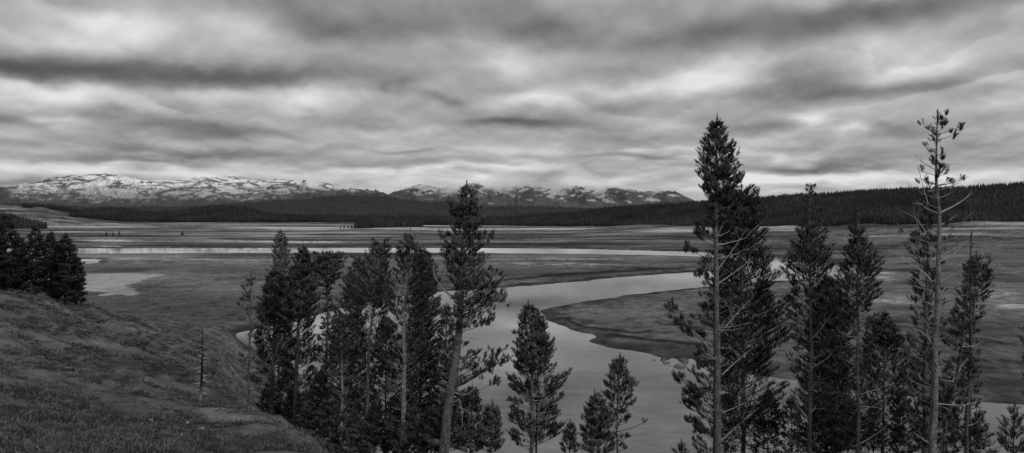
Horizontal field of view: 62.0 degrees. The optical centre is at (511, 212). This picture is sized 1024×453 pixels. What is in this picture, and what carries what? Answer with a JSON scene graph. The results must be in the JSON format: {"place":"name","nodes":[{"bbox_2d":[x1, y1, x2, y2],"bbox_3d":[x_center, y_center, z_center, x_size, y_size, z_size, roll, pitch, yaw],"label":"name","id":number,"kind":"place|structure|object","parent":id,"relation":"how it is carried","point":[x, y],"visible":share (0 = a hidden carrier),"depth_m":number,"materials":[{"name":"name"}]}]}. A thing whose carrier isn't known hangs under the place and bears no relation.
{"place":"outdoors","nodes":[
{"label":"outdoors","id":0,"kind":"place"},
{"bbox_2d":[0,173,410,206],"bbox_3d":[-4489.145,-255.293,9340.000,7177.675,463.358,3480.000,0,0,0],"label":"mountain","id":1,"kind":"structure","parent":0,"point":[100,190],"depth_m":8640.51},
{"bbox_2d":[69,206,442,224],"bbox_3d":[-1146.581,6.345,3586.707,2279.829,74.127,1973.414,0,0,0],"label":"meadow edge hill","id":2,"kind":"structure","parent":0,"point":[213,221],"depth_m":3481.67,"materials":[{"name":"black plant"}]},
{"bbox_2d":[69,204,506,224],"bbox_3d":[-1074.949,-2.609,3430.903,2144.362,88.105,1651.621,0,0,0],"label":"meadow edge forest","id":3,"kind":"object","parent":2,"relation":"on","point":[102,213],"visible":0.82,"depth_m":3556.82,"materials":[{"name":"black plant"}]},
{"bbox_2d":[0,196,584,215],"bbox_3d":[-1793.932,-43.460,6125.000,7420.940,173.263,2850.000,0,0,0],"label":"distant hill","id":4,"kind":"structure","parent":0,"point":[341,202],"depth_m":5623.69,"materials":[{"name":"black plant"}]},
{"bbox_2d":[1,194,594,217],"bbox_3d":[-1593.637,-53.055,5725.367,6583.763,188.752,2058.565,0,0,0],"label":"distant forest","id":5,"kind":"object","parent":4,"relation":"on","point":[393,206],"visible":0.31,"depth_m":5750.38,"materials":[{"name":"black plant"}]},
{"bbox_2d":[0,205,1023,452],"bbox_3d":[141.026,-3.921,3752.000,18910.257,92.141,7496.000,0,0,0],"label":"ground","id":6,"kind":"structure","parent":0,"point":[196,289],"depth_m":424.20,"materials":[{"name":"grey plant"}]},
{"bbox_2d":[0,230,16,287],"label":"conifer tree","id":7,"kind":"object","parent":6,"relation":"on","point":[2,274],"visible":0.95,"depth_m":122.05,"materials":[{"name":"black plant"}]},
{"bbox_2d":[0,213,29,289],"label":"conifer tree","id":8,"kind":"object","parent":6,"relation":"on","point":[5,220],"visible":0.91,"depth_m":123.85,"materials":[{"name":"black plant"}]},
{"bbox_2d":[7,251,31,291],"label":"conifer tree","id":9,"kind":"object","parent":6,"relation":"on","point":[22,286],"visible":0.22,"depth_m":127.93,"materials":[{"name":"black plant"}]},
{"bbox_2d":[13,237,30,283],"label":"conifer tree","id":10,"kind":"object","parent":6,"relation":"on","point":[21,262],"visible":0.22,"depth_m":131.70,"materials":[{"name":"black plant"}]},
{"bbox_2d":[19,225,53,292],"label":"conifer tree","id":11,"kind":"object","parent":6,"relation":"on","point":[39,277],"visible":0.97,"depth_m":129.48,"materials":[{"name":"black plant"}]},
{"bbox_2d":[37,231,59,292],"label":"conifer tree","id":12,"kind":"object","parent":6,"relation":"on","point":[51,240],"visible":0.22,"depth_m":136.51,"materials":[{"name":"black plant"}]},
{"bbox_2d":[43,241,75,299],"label":"conifer tree","id":13,"kind":"object","parent":6,"relation":"on","point":[46,286],"visible":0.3,"depth_m":131.96,"materials":[{"name":"black plant"}]},
{"bbox_2d":[45,234,86,304],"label":"conifer tree","id":14,"kind":"object","parent":6,"relation":"on","point":[67,247],"visible":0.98,"depth_m":130.50,"materials":[{"name":"black plant"}]},
{"bbox_2d":[67,255,87,305],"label":"conifer tree","id":15,"kind":"object","parent":6,"relation":"on","point":[83,293],"visible":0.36,"depth_m":138.87,"materials":[{"name":"black plant"}]},
{"bbox_2d":[0,302,328,452],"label":"grass","id":16,"kind":"structure","parent":6,"relation":"on","point":[143,400],"depth_m":48.67,"materials":[{"name":"grey plant"}]},
{"bbox_2d":[0,283,336,452],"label":"sagebrush","id":17,"kind":"object","parent":6,"relation":"on","point":[40,438],"visible":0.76,"depth_m":44.02,"materials":[{"name":"grey plant"}]},
{"bbox_2d":[190,329,210,401],"bbox_3d":[-21.008,10.540,57.884,1.412,5.217,1.627,0,0,-44],"label":"dead snag","id":18,"kind":"object","parent":6,"relation":"on","point":[200,393],"visible":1,"depth_m":57.93,"materials":[{"name":"black plant"}]},
{"bbox_2d":[232,402,253,412],"bbox_3d":[-16.362,11.935,51.984,1.316,0.778,1.096,0,0,0],"label":"sagebrush shrub","id":19,"kind":"object","parent":6,"relation":"on","point":[238,407],"visible":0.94,"depth_m":52.00,"materials":[{"name":"grey plant"}]},
{"bbox_2d":[236,272,265,405],"bbox_3d":[-19.076,9.723,62.128,2.126,10.807,1.876,0,0,-36],"label":"pine tree","id":20,"kind":"object","parent":6,"relation":"on","point":[248,296],"visible":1,"depth_m":61.95,"materials":[{"name":"black plant"}]},
{"bbox_2d":[244,431,274,448],"bbox_3d":[-9.850,8.933,32.967,1.089,0.848,1.171,0,0,25],"label":"sagebrush shrub","id":21,"kind":"object","parent":6,"relation":"on","point":[264,438],"visible":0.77,"depth_m":33.06,"materials":[{"name":"grey plant"}]},
{"bbox_2d":[254,386,284,415],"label":"pine tree","id":22,"kind":"object","parent":6,"relation":"on","point":[264,404],"visible":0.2,"depth_m":69.63,"materials":[{"name":"black plant"}]},
{"bbox_2d":[245,264,303,414],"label":"pine tree","id":23,"kind":"object","parent":6,"relation":"on","point":[271,309],"visible":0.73,"depth_m":65.93,"materials":[{"name":"black plant"}]},
{"bbox_2d":[262,229,302,394],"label":"pine tree","id":24,"kind":"object","parent":6,"relation":"on","point":[281,251],"visible":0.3,"depth_m":89.65,"materials":[{"name":"black plant"}]},
{"bbox_2d":[273,362,303,428],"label":"pine tree","id":25,"kind":"object","parent":6,"relation":"on","point":[281,395],"visible":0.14,"depth_m":69.60,"materials":[{"name":"black plant"}]},
{"bbox_2d":[278,434,299,445],"bbox_3d":[-9.483,9.663,35.935,0.991,0.668,0.812,0,0,32],"label":"sagebrush shrub","id":26,"kind":"object","parent":6,"relation":"on","point":[284,437],"visible":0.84,"depth_m":36.00,"materials":[{"name":"grey plant"}]},
{"bbox_2d":[280,389,310,426],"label":"pine tree","id":27,"kind":"object","parent":6,"relation":"on","point":[289,415],"visible":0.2,"depth_m":67.78,"materials":[{"name":"black plant"}]},
{"bbox_2d":[274,241,322,427],"bbox_3d":[-15.968,10.039,64.396,3.950,15.909,3.953,0,0,0],"label":"pine tree","id":28,"kind":"object","parent":6,"relation":"on","point":[302,270],"visible":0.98,"depth_m":63.96,"materials":[{"name":"black plant"}]},
{"bbox_2d":[294,369,345,448],"bbox_3d":[-13.450,14.358,60.062,3.682,7.061,3.605,0,0,39],"label":"pine tree","id":29,"kind":"object","parent":6,"relation":"on","point":[320,378],"visible":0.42,"depth_m":59.50,"materials":[{"name":"black plant"}]},
{"bbox_2d":[300,250,347,430],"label":"pine tree","id":30,"kind":"object","parent":6,"relation":"on","point":[327,257],"visible":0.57,"depth_m":69.90,"materials":[{"name":"black plant"}]},
{"bbox_2d":[314,391,344,452],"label":"pine tree","id":31,"kind":"object","parent":6,"relation":"on","point":[327,422],"visible":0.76,"depth_m":53.86,"materials":[{"name":"black plant"}]},
{"bbox_2d":[319,310,367,447],"bbox_3d":[-11.310,12.367,57.378,3.502,11.779,3.184,0,0,0],"label":"pine tree","id":32,"kind":"object","parent":6,"relation":"on","point":[340,324],"visible":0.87,"depth_m":57.06,"materials":[{"name":"black plant"}]},
{"bbox_2d":[326,256,373,451],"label":"pine tree","id":33,"kind":"object","parent":6,"relation":"on","point":[356,307],"visible":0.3,"depth_m":73.54,"materials":[{"name":"black plant"}]},
{"bbox_2d":[331,409,371,452],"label":"pine tree","id":34,"kind":"object","parent":6,"relation":"on","point":[354,438],"visible":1,"depth_m":52.75,"materials":[{"name":"black plant"}]},
{"bbox_2d":[345,237,393,448],"bbox_3d":[-9.779,10.925,58.178,3.712,18.569,3.468,0,0,-25],"label":"pine tree","id":35,"kind":"object","parent":6,"relation":"on","point":[379,276],"visible":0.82,"depth_m":57.99,"materials":[{"name":"black plant"}]},
{"bbox_2d":[354,402,392,452],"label":"pine tree","id":36,"kind":"object","parent":6,"relation":"on","point":[375,439],"visible":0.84,"depth_m":54.86,"materials":[{"name":"black plant"}]},
{"bbox_2d":[362,315,402,452],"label":"pine tree","id":37,"kind":"object","parent":6,"relation":"on","point":[386,371],"visible":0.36,"depth_m":62.95,"materials":[{"name":"black plant"}]},
{"bbox_2d":[377,393,412,452],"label":"pine tree","id":38,"kind":"object","parent":6,"relation":"on","point":[396,413],"visible":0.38,"depth_m":57.78,"materials":[{"name":"black plant"}]},
{"bbox_2d":[382,228,442,452],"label":"pine tree","id":39,"kind":"object","parent":6,"relation":"on","point":[409,245],"visible":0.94,"depth_m":54.33,"materials":[{"name":"black plant"}]},
{"bbox_2d":[394,401,433,452],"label":"pine tree","id":40,"kind":"object","parent":6,"relation":"on","point":[415,422],"visible":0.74,"depth_m":51.72,"materials":[{"name":"black plant"}]},
{"bbox_2d":[390,244,441,445],"bbox_3d":[-6.611,11.919,60.042,4.187,19.360,4.018,0,0,0],"label":"pine tree","id":41,"kind":"object","parent":6,"relation":"on","point":[421,374],"visible":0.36,"depth_m":59.52,"materials":[{"name":"black plant"}]},
{"bbox_2d":[413,410,440,452],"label":"pine tree","id":42,"kind":"object","parent":6,"relation":"on","point":[421,444],"visible":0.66,"depth_m":50.76,"materials":[{"name":"black plant"}]},
{"bbox_2d":[423,302,468,451],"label":"pine tree","id":43,"kind":"object","parent":6,"relation":"on","point":[443,359],"visible":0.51,"depth_m":57.64,"materials":[{"name":"black plant"}]},
{"bbox_2d":[423,180,512,452],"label":"pine tree","id":44,"kind":"object","parent":6,"relation":"on","point":[458,257],"visible":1,"depth_m":49.85,"materials":[{"name":"black plant"}]},
{"bbox_2d":[454,383,483,452],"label":"pine tree","id":45,"kind":"object","parent":6,"relation":"on","point":[474,399],"visible":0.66,"depth_m":51.74,"materials":[{"name":"black plant"}]},
{"bbox_2d":[471,398,505,452],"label":"pine tree","id":46,"kind":"object","parent":6,"relation":"on","point":[491,429],"visible":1,"depth_m":45.70,"materials":[{"name":"black plant"}]},
{"bbox_2d":[505,299,572,452],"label":"pine tree","id":47,"kind":"object","parent":6,"relation":"on","point":[536,343],"visible":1,"depth_m":49.98,"materials":[{"name":"black plant"}]},
{"bbox_2d":[527,308,551,452],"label":"pine tree","id":48,"kind":"object","parent":6,"relation":"on","point":[537,374],"visible":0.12,"depth_m":51.13,"materials":[{"name":"grey plant"}]},
{"bbox_2d":[559,418,580,452],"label":"pine tree","id":49,"kind":"object","parent":6,"relation":"on","point":[569,433],"visible":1,"depth_m":48.84,"materials":[{"name":"black plant"}]},
{"bbox_2d":[576,387,617,452],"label":"pine tree","id":50,"kind":"object","parent":6,"relation":"on","point":[597,418],"visible":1,"depth_m":45.68,"materials":[{"name":"black plant"}]},
{"bbox_2d":[603,352,646,452],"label":"pine tree","id":51,"kind":"object","parent":6,"relation":"on","point":[627,379],"visible":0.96,"depth_m":47.89,"materials":[{"name":"black plant"}]},
{"bbox_2d":[671,438,689,452],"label":"pine tree","id":52,"kind":"object","parent":6,"relation":"on","point":[681,447],"visible":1,"depth_m":43.96,"materials":[{"name":"black plant"}]},
{"bbox_2d":[662,113,763,452],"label":"pine tree","id":53,"kind":"object","parent":6,"relation":"on","point":[715,175],"visible":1,"depth_m":49.94,"materials":[{"name":"black plant"}]},
{"bbox_2d":[704,183,795,452],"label":"pine tree","id":54,"kind":"object","parent":6,"relation":"on","point":[748,218],"visible":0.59,"depth_m":58.24,"materials":[{"name":"black plant"}]},
{"bbox_2d":[743,384,782,452],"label":"pine tree","id":55,"kind":"object","parent":6,"relation":"on","point":[767,395],"visible":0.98,"depth_m":56.87,"materials":[{"name":"black plant"}]},
{"bbox_2d":[775,394,806,452],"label":"pine tree","id":56,"kind":"object","parent":6,"relation":"on","point":[789,405],"visible":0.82,"depth_m":55.93,"materials":[{"name":"black plant"}]},
{"bbox_2d":[779,183,846,452],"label":"pine tree","id":57,"kind":"object","parent":6,"relation":"on","point":[819,249],"visible":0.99,"depth_m":53.04,"materials":[{"name":"black plant"}]},
{"bbox_2d":[798,398,841,452],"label":"pine tree","id":58,"kind":"object","parent":6,"relation":"on","point":[819,406],"visible":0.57,"depth_m":54.78,"materials":[{"name":"black plant"}]},
{"bbox_2d":[794,273,866,451],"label":"pine tree","id":59,"kind":"object","parent":6,"relation":"on","point":[833,319],"visible":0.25,"depth_m":60.42,"materials":[{"name":"black plant"}]},
{"bbox_2d":[814,330,855,451],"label":"pine tree","id":60,"kind":"object","parent":6,"relation":"on","point":[836,338],"visible":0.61,"depth_m":55.76,"materials":[{"name":"black plant"}]},
{"bbox_2d":[826,394,864,452],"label":"pine tree","id":61,"kind":"object","parent":6,"relation":"on","point":[838,434],"visible":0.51,"depth_m":53.83,"materials":[{"name":"black plant"}]},
{"bbox_2d":[834,209,894,452],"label":"pine tree","id":62,"kind":"object","parent":6,"relation":"on","point":[859,255],"visible":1,"depth_m":51.01,"materials":[{"name":"black plant"}]},
{"bbox_2d":[854,396,891,452],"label":"pine tree","id":63,"kind":"object","parent":6,"relation":"on","point":[868,434],"visible":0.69,"depth_m":52.68,"materials":[{"name":"black plant"}]},
{"bbox_2d":[850,310,921,452],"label":"pine tree","id":64,"kind":"object","parent":6,"relation":"on","point":[883,332],"visible":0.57,"depth_m":59.13,"materials":[{"name":"black plant"}]},
{"bbox_2d":[881,386,921,452],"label":"pine tree","id":65,"kind":"object","parent":6,"relation":"on","point":[900,403],"visible":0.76,"depth_m":54.91,"materials":[{"name":"black plant"}]},
{"bbox_2d":[898,184,953,452],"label":"pine tree","id":66,"kind":"object","parent":6,"relation":"on","point":[914,375],"visible":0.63,"depth_m":49.60,"materials":[{"name":"black plant"}]},
{"bbox_2d":[886,108,980,452],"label":"pine tree","id":67,"kind":"object","parent":6,"relation":"on","point":[933,441],"visible":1,"depth_m":46.96,"materials":[{"name":"grey plant"}]},
{"bbox_2d":[937,390,965,452],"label":"pine tree","id":68,"kind":"object","parent":6,"relation":"on","point":[955,423],"visible":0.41,"depth_m":55.60,"materials":[{"name":"black plant"}]},
{"bbox_2d":[937,232,979,452],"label":"pine tree","id":69,"kind":"object","parent":6,"relation":"on","point":[951,391],"visible":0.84,"depth_m":52.12,"materials":[{"name":"black plant"}]},
{"bbox_2d":[967,232,971,449],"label":"dead snag","id":70,"kind":"object","parent":6,"relation":"on","point":[969,345],"visible":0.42,"depth_m":119.88,"materials":[{"name":"grey plant"}]},
{"bbox_2d":[947,250,994,452],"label":"pine tree","id":71,"kind":"object","parent":6,"relation":"on","point":[971,372],"visible":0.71,"depth_m":54.98,"materials":[{"name":"black plant"}]},
{"bbox_2d":[957,408,1000,452],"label":"pine tree","id":72,"kind":"object","parent":6,"relation":"on","point":[977,430],"visible":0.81,"depth_m":55.72,"materials":[{"name":"black plant"}]},
{"bbox_2d":[984,399,1023,452],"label":"pine tree","id":73,"kind":"object","parent":6,"relation":"on","point":[1003,440],"visible":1,"depth_m":37.91,"materials":[{"name":"black plant"}]},
{"bbox_2d":[1017,327,1023,429],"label":"pine tree","id":74,"kind":"object","parent":6,"relation":"on","point":[1022,341],"visible":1,"depth_m":37.29,"materials":[{"name":"black plant"}]},
{"bbox_2d":[0,0,1023,201],"label":"sky","id":75,"kind":"structure","parent":0,"point":[386,96],"materials":[{"name":"grey"}]},
{"bbox_2d":[3,248,1023,452],"bbox_3d":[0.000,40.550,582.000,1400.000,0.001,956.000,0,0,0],"label":"river water","id":76,"kind":"structure","parent":0,"point":[665,427],"depth_m":218.92,"materials":[{"name":"grey liquid"}]},
{"bbox_2d":[391,183,699,208],"bbox_3d":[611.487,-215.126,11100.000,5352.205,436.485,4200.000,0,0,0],"label":"mountain","id":77,"kind":"structure","parent":0,"point":[577,196],"depth_m":10774.46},
{"bbox_2d":[515,189,1020,226],"bbox_3d":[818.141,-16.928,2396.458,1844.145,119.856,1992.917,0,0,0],"label":"hill","id":78,"kind":"structure","parent":0,"point":[795,213],"depth_m":1835.46,"materials":[{"name":"black plant"}]},
{"bbox_2d":[484,180,1023,226],"bbox_3d":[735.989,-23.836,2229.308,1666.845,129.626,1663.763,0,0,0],"label":"forest","id":79,"kind":"object","parent":78,"relation":"on","point":[892,205],"visible":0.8,"depth_m":1872.36,"materials":[{"name":"black plant"}]},
{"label":"left wood hill","id":80,"kind":"structure","parent":0,"visible":0},
{"bbox_2d":[0,211,47,228],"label":"trees","id":81,"kind":"object","parent":80,"relation":"on","point":[18,222],"visible":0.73,"depth_m":2157.07,"materials":[{"name":"black plant"}]},
{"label":"low wood hill","id":82,"kind":"structure","parent":0,"visible":0},
{"bbox_2d":[354,218,422,227],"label":"trees","id":83,"kind":"object","parent":82,"relation":"on","point":[369,223],"visible":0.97,"depth_m":2281.93,"materials":[{"name":"black plant"}]},
{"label":"ridge line hill","id":84,"kind":"structure","parent":0,"visible":0},
{"bbox_2d":[22,202,90,212],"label":"ridge line forest","id":85,"kind":"object","parent":84,"relation":"on","point":[73,209],"visible":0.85,"depth_m":3878.93,"materials":[{"name":"black plant"}]}
]}

